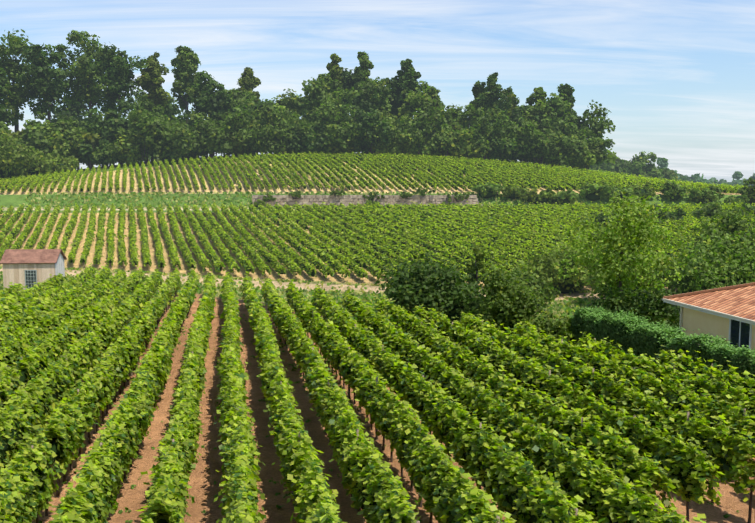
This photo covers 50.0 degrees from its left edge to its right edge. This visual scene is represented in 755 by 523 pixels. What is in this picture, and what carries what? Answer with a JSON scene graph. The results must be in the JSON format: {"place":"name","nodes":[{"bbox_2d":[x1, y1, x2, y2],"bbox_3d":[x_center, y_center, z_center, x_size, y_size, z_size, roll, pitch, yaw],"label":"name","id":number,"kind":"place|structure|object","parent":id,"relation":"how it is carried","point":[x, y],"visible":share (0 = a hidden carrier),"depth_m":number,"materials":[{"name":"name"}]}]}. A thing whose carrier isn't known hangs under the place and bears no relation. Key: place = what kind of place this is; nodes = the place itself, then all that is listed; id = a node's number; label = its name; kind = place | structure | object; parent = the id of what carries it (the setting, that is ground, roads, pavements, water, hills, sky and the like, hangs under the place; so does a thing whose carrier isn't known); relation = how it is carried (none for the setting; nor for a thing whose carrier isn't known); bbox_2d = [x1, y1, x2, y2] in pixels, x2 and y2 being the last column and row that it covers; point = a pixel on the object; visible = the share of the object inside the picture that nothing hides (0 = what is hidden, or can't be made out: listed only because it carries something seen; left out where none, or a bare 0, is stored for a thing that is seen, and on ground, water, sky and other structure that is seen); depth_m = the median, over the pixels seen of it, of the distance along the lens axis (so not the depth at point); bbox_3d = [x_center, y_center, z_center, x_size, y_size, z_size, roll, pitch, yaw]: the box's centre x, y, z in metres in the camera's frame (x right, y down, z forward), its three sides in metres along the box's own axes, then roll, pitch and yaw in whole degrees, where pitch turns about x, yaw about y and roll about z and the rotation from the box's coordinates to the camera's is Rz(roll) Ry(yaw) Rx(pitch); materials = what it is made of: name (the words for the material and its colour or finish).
{"place":"outdoors","nodes":[
{"label":"outdoors","id":0,"kind":"place"},
{"bbox_2d":[0,153,754,522],"bbox_3d":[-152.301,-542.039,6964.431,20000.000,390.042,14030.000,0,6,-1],"label":"ground","id":1,"kind":"structure","parent":0,"point":[204,489],"depth_m":31.50,"materials":[{"name":"brown soil"}]},
{"bbox_2d":[0,68,11,120],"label":"tree","id":2,"kind":"object","parent":1,"relation":"on","point":[4,91],"visible":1,"depth_m":138.40,"materials":[{"name":"green plant"}]},
{"bbox_2d":[0,124,27,179],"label":"bush","id":3,"kind":"object","parent":1,"relation":"on","point":[7,165],"visible":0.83,"depth_m":124.30,"materials":[{"name":"green plant"}]},
{"bbox_2d":[0,28,37,131],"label":"tree","id":4,"kind":"object","parent":1,"relation":"on","point":[18,97],"visible":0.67,"depth_m":143.63,"materials":[{"name":"green plant"}]},
{"bbox_2d":[10,146,55,177],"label":"bush","id":5,"kind":"object","parent":1,"relation":"on","point":[37,163],"visible":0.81,"depth_m":127.04,"materials":[{"name":"green plant"}]},
{"bbox_2d":[0,249,66,290],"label":"shed","id":6,"kind":"structure","parent":1,"relation":"on","point":[26,267],"depth_m":59.79,"materials":[{"name":"beige paint"}]},
{"bbox_2d":[20,119,49,151],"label":"tree","id":7,"kind":"object","parent":1,"relation":"on","point":[32,126],"visible":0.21,"depth_m":135.47,"materials":[{"name":"green plant"}]},
{"bbox_2d":[17,43,76,122],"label":"tree","id":8,"kind":"object","parent":1,"relation":"on","point":[45,85],"visible":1,"depth_m":141.73,"materials":[{"name":"green plant"}]},
{"bbox_2d":[28,120,86,159],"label":"tree","id":9,"kind":"object","parent":1,"relation":"on","point":[63,127],"visible":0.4,"depth_m":133.97,"materials":[{"name":"green plant"}]},
{"bbox_2d":[46,149,78,172],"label":"bush","id":10,"kind":"object","parent":1,"relation":"on","point":[70,163],"visible":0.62,"depth_m":130.41,"materials":[{"name":"green plant"}]},
{"bbox_2d":[39,120,87,163],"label":"tree","id":11,"kind":"object","parent":1,"relation":"on","point":[55,140],"visible":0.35,"depth_m":133.24,"materials":[{"name":"green plant"}]},
{"bbox_2d":[45,97,102,169],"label":"tree","id":12,"kind":"object","parent":1,"relation":"on","point":[74,112],"visible":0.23,"depth_m":159.90,"materials":[{"name":"green plant"}]},
{"bbox_2d":[50,30,116,123],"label":"tree","id":13,"kind":"object","parent":1,"relation":"on","point":[87,89],"visible":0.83,"depth_m":146.56,"materials":[{"name":"green plant"}]},
{"bbox_2d":[59,119,115,169],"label":"tree","id":14,"kind":"object","parent":1,"relation":"on","point":[85,150],"visible":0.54,"depth_m":134.94,"materials":[{"name":"green plant"}]},
{"bbox_2d":[78,129,115,168],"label":"tree","id":15,"kind":"object","parent":1,"relation":"on","point":[91,137],"visible":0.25,"depth_m":135.19,"materials":[{"name":"green plant"}]},
{"bbox_2d":[87,140,126,167],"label":"scrub","id":16,"kind":"object","parent":1,"relation":"on","point":[114,160],"visible":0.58,"depth_m":135.27,"materials":[{"name":"green plant"}]},
{"bbox_2d":[85,109,130,166],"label":"tree","id":17,"kind":"object","parent":1,"relation":"on","point":[115,119],"visible":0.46,"depth_m":135.95,"materials":[{"name":"green plant"}]},
{"bbox_2d":[90,42,148,164],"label":"tree","id":18,"kind":"object","parent":1,"relation":"on","point":[116,77],"visible":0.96,"depth_m":140.78,"materials":[{"name":"green plant"}]},
{"bbox_2d":[109,131,150,165],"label":"scrub","id":19,"kind":"object","parent":1,"relation":"on","point":[132,158],"visible":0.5,"depth_m":134.87,"materials":[{"name":"green plant"}]},
{"bbox_2d":[114,107,163,164],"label":"tree","id":20,"kind":"object","parent":1,"relation":"on","point":[136,149],"visible":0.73,"depth_m":134.02,"materials":[{"name":"green plant"}]},
{"bbox_2d":[129,91,164,162],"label":"tree","id":21,"kind":"object","parent":1,"relation":"on","point":[148,105],"visible":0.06,"depth_m":140.91,"materials":[{"name":"green plant"}]},
{"bbox_2d":[132,52,169,160],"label":"tree","id":22,"kind":"object","parent":1,"relation":"on","point":[150,80],"visible":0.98,"depth_m":145.16,"materials":[{"name":"green plant"}]},
{"bbox_2d":[135,111,198,163],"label":"tree","id":23,"kind":"object","parent":1,"relation":"on","point":[161,146],"visible":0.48,"depth_m":133.46,"materials":[{"name":"green plant"}]},
{"bbox_2d":[148,139,192,164],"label":"tree","id":24,"kind":"object","parent":1,"relation":"on","point":[172,155],"visible":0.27,"depth_m":133.76,"materials":[{"name":"green plant"}]},
{"bbox_2d":[163,103,207,128],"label":"tree","id":25,"kind":"object","parent":1,"relation":"on","point":[169,107],"visible":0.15,"depth_m":141.90,"materials":[{"name":"green plant"}]},
{"bbox_2d":[171,46,202,122],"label":"tree","id":26,"kind":"object","parent":1,"relation":"on","point":[185,62],"visible":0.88,"depth_m":149.06,"materials":[{"name":"green plant"}]},
{"bbox_2d":[161,124,216,160],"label":"tree","id":27,"kind":"object","parent":1,"relation":"on","point":[181,143],"visible":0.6,"depth_m":133.07,"materials":[{"name":"green plant"}]},
{"bbox_2d":[186,70,231,154],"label":"tree","id":28,"kind":"object","parent":1,"relation":"on","point":[208,100],"visible":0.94,"depth_m":141.78,"materials":[{"name":"green plant"}]},
{"bbox_2d":[191,115,233,159],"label":"tree","id":29,"kind":"object","parent":1,"relation":"on","point":[204,150],"visible":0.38,"depth_m":134.35,"materials":[{"name":"green plant"}]},
{"bbox_2d":[195,104,253,157],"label":"tree","id":30,"kind":"object","parent":1,"relation":"on","point":[232,119],"visible":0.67,"depth_m":133.86,"materials":[{"name":"green plant"}]},
{"bbox_2d":[222,90,256,123],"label":"tree","id":31,"kind":"object","parent":1,"relation":"on","point":[237,97],"visible":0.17,"depth_m":145.38,"materials":[{"name":"green plant"}]},
{"bbox_2d":[235,67,260,101],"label":"tree","id":32,"kind":"object","parent":1,"relation":"on","point":[248,81],"visible":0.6,"depth_m":151.62,"materials":[{"name":"green plant"}]},
{"bbox_2d":[228,120,275,154],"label":"tree","id":33,"kind":"object","parent":1,"relation":"on","point":[259,133],"visible":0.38,"depth_m":134.19,"materials":[{"name":"green plant"}]},
{"bbox_2d":[241,119,287,154],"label":"tree","id":34,"kind":"object","parent":1,"relation":"on","point":[255,144],"visible":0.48,"depth_m":134.58,"materials":[{"name":"green plant"}]},
{"bbox_2d":[260,104,313,155],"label":"tree","id":35,"kind":"object","parent":1,"relation":"on","point":[267,112],"visible":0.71,"depth_m":134.98,"materials":[{"name":"green plant"}]},
{"bbox_2d":[271,88,307,124],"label":"tree","id":36,"kind":"object","parent":1,"relation":"on","point":[287,102],"visible":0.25,"depth_m":147.28,"materials":[{"name":"green plant"}]},
{"bbox_2d":[284,122,327,155],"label":"scrub","id":37,"kind":"object","parent":1,"relation":"on","point":[295,146],"visible":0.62,"depth_m":135.21,"materials":[{"name":"green plant"}]},
{"bbox_2d":[293,73,344,120],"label":"tree","id":38,"kind":"object","parent":1,"relation":"on","point":[310,100],"visible":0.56,"depth_m":143.17,"materials":[{"name":"green plant"}]},
{"bbox_2d":[304,97,354,148],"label":"tree","id":39,"kind":"object","parent":1,"relation":"on","point":[337,118],"visible":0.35,"depth_m":135.60,"materials":[{"name":"green plant"}]},
{"bbox_2d":[303,82,358,127],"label":"tree","id":40,"kind":"object","parent":1,"relation":"on","point":[347,95],"visible":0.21,"depth_m":139.63,"materials":[{"name":"green plant"}]},
{"bbox_2d":[326,53,343,90],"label":"tree","id":41,"kind":"object","parent":1,"relation":"on","point":[334,69],"visible":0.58,"depth_m":146.71,"materials":[{"name":"green plant"}]},
{"bbox_2d":[313,119,369,154],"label":"tree","id":42,"kind":"object","parent":1,"relation":"on","point":[339,134],"visible":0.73,"depth_m":133.99,"materials":[{"name":"green plant"}]},
{"bbox_2d":[328,68,356,105],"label":"tree","id":43,"kind":"object","parent":1,"relation":"on","point":[348,83],"visible":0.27,"depth_m":148.84,"materials":[{"name":"green plant"}]},
{"bbox_2d":[333,93,376,154],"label":"tree","id":44,"kind":"object","parent":1,"relation":"on","point":[364,108],"visible":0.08,"depth_m":140.93,"materials":[{"name":"green plant"}]},
{"bbox_2d":[351,51,373,91],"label":"tree","id":45,"kind":"object","parent":1,"relation":"on","point":[362,71],"visible":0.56,"depth_m":147.18,"materials":[{"name":"green plant"}]},
{"bbox_2d":[252,195,478,206],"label":"stone wall","id":46,"kind":"structure","parent":1,"relation":"on","point":[309,200],"depth_m":107.13,"materials":[{"name":"grey stone"}]},
{"bbox_2d":[0,191,738,522],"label":"grass","id":47,"kind":"object","parent":1,"relation":"on","point":[374,299],"visible":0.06,"depth_m":65.30,"materials":[{"name":"green plant"}]},
{"bbox_2d":[349,77,391,118],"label":"tree","id":48,"kind":"object","parent":1,"relation":"on","point":[377,90],"visible":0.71,"depth_m":142.22,"materials":[{"name":"green plant"}]},
{"bbox_2d":[0,151,746,193],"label":"vines","id":49,"kind":"object","parent":1,"relation":"on","point":[47,177],"depth_m":118.99,"materials":[{"name":"green plant"}]},
{"bbox_2d":[339,104,408,153],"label":"tree","id":50,"kind":"object","parent":1,"relation":"on","point":[368,120],"visible":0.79,"depth_m":134.22,"materials":[{"name":"green plant"}]},
{"bbox_2d":[0,263,754,522],"bbox_3d":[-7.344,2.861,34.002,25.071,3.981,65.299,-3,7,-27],"label":"vines","id":51,"kind":"object","parent":1,"relation":"on","point":[168,476],"visible":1,"depth_m":20.25,"materials":[{"name":"green plant"}]},
{"bbox_2d":[0,201,754,284],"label":"vines","id":52,"kind":"object","parent":1,"relation":"on","point":[300,211],"depth_m":81.39,"materials":[{"name":"green plant"}]},
{"bbox_2d":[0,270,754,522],"bbox_3d":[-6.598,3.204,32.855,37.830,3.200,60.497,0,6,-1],"label":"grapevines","id":53,"kind":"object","parent":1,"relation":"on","point":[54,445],"visible":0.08,"depth_m":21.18,"materials":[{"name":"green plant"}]},
{"bbox_2d":[354,111,402,154],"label":"tree","id":54,"kind":"object","parent":1,"relation":"on","point":[378,147],"visible":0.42,"depth_m":135.73,"materials":[{"name":"green plant"}]},
{"bbox_2d":[17,269,745,522],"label":"vineyard posts","id":55,"kind":"object","parent":1,"relation":"on","point":[480,426],"visible":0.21,"depth_m":22.77,"materials":[{"name":"brown wood"}]},
{"bbox_2d":[381,74,420,116],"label":"tree","id":56,"kind":"object","parent":1,"relation":"on","point":[397,97],"visible":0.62,"depth_m":146.17,"materials":[{"name":"green plant"}]},
{"bbox_2d":[380,128,427,154],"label":"scrub","id":57,"kind":"object","parent":1,"relation":"on","point":[401,147],"visible":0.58,"depth_m":135.41,"materials":[{"name":"green plant"}]},
{"bbox_2d":[397,59,421,117],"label":"tree","id":58,"kind":"object","parent":1,"relation":"on","point":[407,68],"visible":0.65,"depth_m":145.64,"materials":[{"name":"green plant"}]},
{"bbox_2d":[397,87,442,132],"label":"tree","id":59,"kind":"object","parent":1,"relation":"on","point":[413,99],"visible":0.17,"depth_m":140.59,"materials":[{"name":"green plant"}]},
{"bbox_2d":[395,102,451,154],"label":"tree","id":60,"kind":"object","parent":1,"relation":"on","point":[429,120],"visible":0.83,"depth_m":134.84,"materials":[{"name":"green plant"}]},
{"bbox_2d":[405,81,445,114],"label":"tree","id":61,"kind":"object","parent":1,"relation":"on","point":[432,92],"visible":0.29,"depth_m":142.05,"materials":[{"name":"green plant"}]},
{"bbox_2d":[375,250,485,325],"bbox_3d":[3.171,1.554,43.162,6.667,4.554,6.470,0,6,-1],"label":"shrub","id":62,"kind":"object","parent":1,"relation":"on","point":[450,292],"visible":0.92,"depth_m":41.98,"materials":[{"name":"green plant"}]},
{"bbox_2d":[430,123,464,156],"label":"scrub","id":63,"kind":"object","parent":1,"relation":"on","point":[444,140],"visible":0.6,"depth_m":135.62,"materials":[{"name":"green plant"}]},
{"bbox_2d":[439,103,484,129],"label":"tree","id":64,"kind":"object","parent":1,"relation":"on","point":[470,111],"visible":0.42,"depth_m":141.61,"materials":[{"name":"green plant"}]},
{"bbox_2d":[448,129,499,158],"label":"tree","id":65,"kind":"object","parent":1,"relation":"on","point":[463,150],"visible":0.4,"depth_m":135.00,"materials":[{"name":"green plant"}]},
{"bbox_2d":[466,245,486,318],"bbox_3d":[5.375,1.434,44.597,1.285,4.749,1.596,0,6,-1],"label":"tall sapling","id":66,"kind":"object","parent":1,"relation":"on","point":[477,265],"visible":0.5,"depth_m":44.35,"materials":[{"name":"green plant"}]},
{"bbox_2d":[470,80,487,121],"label":"tree","id":67,"kind":"object","parent":1,"relation":"on","point":[478,89],"visible":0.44,"depth_m":144.83,"materials":[{"name":"green plant"}]},
{"bbox_2d":[470,182,503,197],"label":"bank shrub","id":68,"kind":"object","parent":1,"relation":"on","point":[488,190],"visible":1,"depth_m":108.19,"materials":[{"name":"green plant"}]},
{"bbox_2d":[462,110,518,160],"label":"tree","id":69,"kind":"object","parent":1,"relation":"on","point":[496,132],"visible":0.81,"depth_m":135.31,"materials":[{"name":"green plant"}]},
{"bbox_2d":[479,72,503,122],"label":"tree","id":70,"kind":"object","parent":1,"relation":"on","point":[494,89],"visible":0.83,"depth_m":141.12,"materials":[{"name":"green plant"}]},
{"bbox_2d":[483,86,520,161],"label":"tree","id":71,"kind":"object","parent":1,"relation":"on","point":[516,101],"visible":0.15,"depth_m":141.33,"materials":[{"name":"green plant"}]},
{"bbox_2d":[485,134,523,161],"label":"scrub","id":72,"kind":"object","parent":1,"relation":"on","point":[501,154],"visible":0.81,"depth_m":135.45,"materials":[{"name":"green plant"}]},
{"bbox_2d":[472,263,545,334],"bbox_3d":[6.634,2.017,40.421,3.348,3.958,3.151,-5,8,-42],"label":"shrub","id":73,"kind":"object","parent":1,"relation":"on","point":[508,306],"visible":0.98,"depth_m":39.82,"materials":[{"name":"green plant"}]},
{"bbox_2d":[500,186,527,198],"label":"bank shrub","id":74,"kind":"object","parent":1,"relation":"on","point":[514,192],"visible":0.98,"depth_m":108.10,"materials":[{"name":"green plant"}]},
{"bbox_2d":[503,131,542,163],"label":"scrub","id":75,"kind":"object","parent":1,"relation":"on","point":[525,152],"visible":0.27,"depth_m":136.19,"materials":[{"name":"green plant"}]},
{"bbox_2d":[491,268,560,307],"bbox_3d":[8.917,1.891,50.490,4.830,2.807,4.683,0,6,-1],"label":"shrub","id":76,"kind":"object","parent":1,"relation":"on","point":[547,294],"visible":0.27,"depth_m":50.03,"materials":[{"name":"green plant"}]},
{"bbox_2d":[519,187,553,203],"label":"bank shrub","id":77,"kind":"object","parent":1,"relation":"on","point":[533,196],"visible":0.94,"depth_m":107.48,"materials":[{"name":"green plant"}]},
{"bbox_2d":[525,87,553,163],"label":"tree","id":78,"kind":"object","parent":1,"relation":"on","point":[539,93],"visible":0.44,"depth_m":143.35,"materials":[{"name":"green plant"}]},
{"bbox_2d":[515,118,564,164],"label":"tree","id":79,"kind":"object","parent":1,"relation":"on","point":[542,142],"visible":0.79,"depth_m":135.36,"materials":[{"name":"green plant"}]},
{"bbox_2d":[514,312,576,344],"bbox_3d":[7.889,3.249,37.465,3.158,1.890,2.560,0,6,-1],"label":"shrub","id":80,"kind":"object","parent":1,"relation":"on","point":[561,327],"visible":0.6,"depth_m":36.86,"materials":[{"name":"green plant"}]},
{"bbox_2d":[511,242,602,293],"bbox_3d":[13.024,0.516,57.360,6.492,3.606,4.917,3,7,28],"label":"shrub","id":81,"kind":"object","parent":1,"relation":"on","point":[546,268],"visible":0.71,"depth_m":56.38,"materials":[{"name":"green plant"}]},
{"bbox_2d":[535,107,580,166],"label":"tree","id":82,"kind":"object","parent":1,"relation":"on","point":[555,125],"visible":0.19,"depth_m":141.62,"materials":[{"name":"green plant"}]},
{"bbox_2d":[546,93,576,132],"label":"tree","id":83,"kind":"object","parent":1,"relation":"on","point":[557,103],"visible":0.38,"depth_m":145.24,"materials":[{"name":"green plant"}]},
{"bbox_2d":[545,188,578,204],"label":"bank shrub","id":84,"kind":"object","parent":1,"relation":"on","point":[564,197],"visible":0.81,"depth_m":107.43,"materials":[{"name":"green plant"}]},
{"bbox_2d":[540,132,587,167],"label":"tree","id":85,"kind":"object","parent":1,"relation":"on","point":[560,156],"visible":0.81,"depth_m":135.14,"materials":[{"name":"green plant"}]},
{"bbox_2d":[555,83,575,162],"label":"tree","id":86,"kind":"object","parent":1,"relation":"on","point":[566,90],"visible":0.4,"depth_m":146.39,"materials":[{"name":"green plant"}]},
{"bbox_2d":[560,134,597,169],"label":"tree","id":87,"kind":"object","parent":1,"relation":"on","point":[585,161],"visible":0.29,"depth_m":136.02,"materials":[{"name":"green plant"}]},
{"bbox_2d":[556,122,614,170],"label":"tree","id":88,"kind":"object","parent":1,"relation":"on","point":[603,144],"visible":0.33,"depth_m":137.10,"materials":[{"name":"green plant"}]},
{"bbox_2d":[579,182,607,200],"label":"bank shrub","id":89,"kind":"object","parent":1,"relation":"on","point":[592,192],"visible":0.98,"depth_m":108.22,"materials":[{"name":"green plant"}]},
{"bbox_2d":[578,100,615,169],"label":"tree","id":90,"kind":"object","parent":1,"relation":"on","point":[600,126],"visible":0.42,"depth_m":141.12,"materials":[{"name":"green plant"}]},
{"bbox_2d":[566,283,679,333],"bbox_3d":[11.943,2.709,38.564,5.739,3.295,3.813,1,6,12],"label":"dark shrub","id":91,"kind":"object","parent":1,"relation":"on","point":[657,308],"visible":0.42,"depth_m":38.18,"materials":[{"name":"green plant"}]},
{"bbox_2d":[554,191,699,307],"bbox_3d":[11.847,0.386,40.357,6.327,7.829,7.755,-4,7,-33],"label":"garden tree","id":92,"kind":"object","parent":1,"relation":"on","point":[623,262],"visible":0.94,"depth_m":38.91,"materials":[{"name":"green plant"}]},
{"bbox_2d":[603,184,651,203],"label":"bank shrub","id":93,"kind":"object","parent":1,"relation":"on","point":[610,192],"visible":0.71,"depth_m":107.51,"materials":[{"name":"green plant"}]},
{"bbox_2d":[608,151,655,173],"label":"knoll scrub","id":94,"kind":"object","parent":1,"relation":"on","point":[641,156],"visible":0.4,"depth_m":221.14,"materials":[{"name":"green plant"}]},
{"bbox_2d":[584,243,680,300],"bbox_3d":[16.667,0.804,52.429,7.142,4.542,5.377,0,6,-1],"label":"shrub","id":95,"kind":"object","parent":1,"relation":"on","point":[593,282],"visible":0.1,"depth_m":51.28,"materials":[{"name":"green plant"}]},
{"bbox_2d":[619,152,662,178],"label":"knoll scrub","id":96,"kind":"object","parent":1,"relation":"on","point":[635,169],"visible":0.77,"depth_m":218.41,"materials":[{"name":"green plant"}]},
{"bbox_2d":[569,306,754,382],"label":"hedge","id":97,"kind":"object","parent":1,"relation":"on","point":[644,337],"visible":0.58,"depth_m":31.04,"materials":[{"name":"green plant"}]},
{"bbox_2d":[661,180,688,200],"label":"bank shrub","id":98,"kind":"object","parent":1,"relation":"on","point":[674,192],"visible":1,"depth_m":108.44,"materials":[{"name":"green plant"}]},
{"bbox_2d":[652,229,754,295],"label":"shrub","id":99,"kind":"object","parent":1,"relation":"on","point":[709,269],"visible":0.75,"depth_m":48.43,"materials":[{"name":"green plant"}]},
{"bbox_2d":[686,185,724,203],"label":"bank shrub","id":100,"kind":"object","parent":1,"relation":"on","point":[703,195],"visible":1,"depth_m":107.94,"materials":[{"name":"green plant"}]},
{"bbox_2d":[691,202,722,218],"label":"field edge shrub","id":101,"kind":"object","parent":1,"relation":"on","point":[712,209],"visible":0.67,"depth_m":90.19,"materials":[{"name":"green plant"}]},
{"bbox_2d":[662,282,754,360],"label":"house","id":102,"kind":"structure","parent":1,"relation":"on","point":[728,312],"depth_m":32.70,"materials":[{"name":"paint"}]},
{"bbox_2d":[672,200,754,262],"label":"tree","id":103,"kind":"object","parent":1,"relation":"on","point":[736,224],"visible":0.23,"depth_m":55.74,"materials":[{"name":"green plant"}]},
{"bbox_2d":[738,177,754,203],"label":"tree","id":104,"kind":"object","parent":1,"relation":"on","point":[749,191],"visible":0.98,"depth_m":108.31,"materials":[{"name":"green plant"}]},
{"bbox_2d":[0,0,754,181],"label":"sky","id":105,"kind":"structure","parent":0,"point":[675,78],"materials":[{"name":"blue"}]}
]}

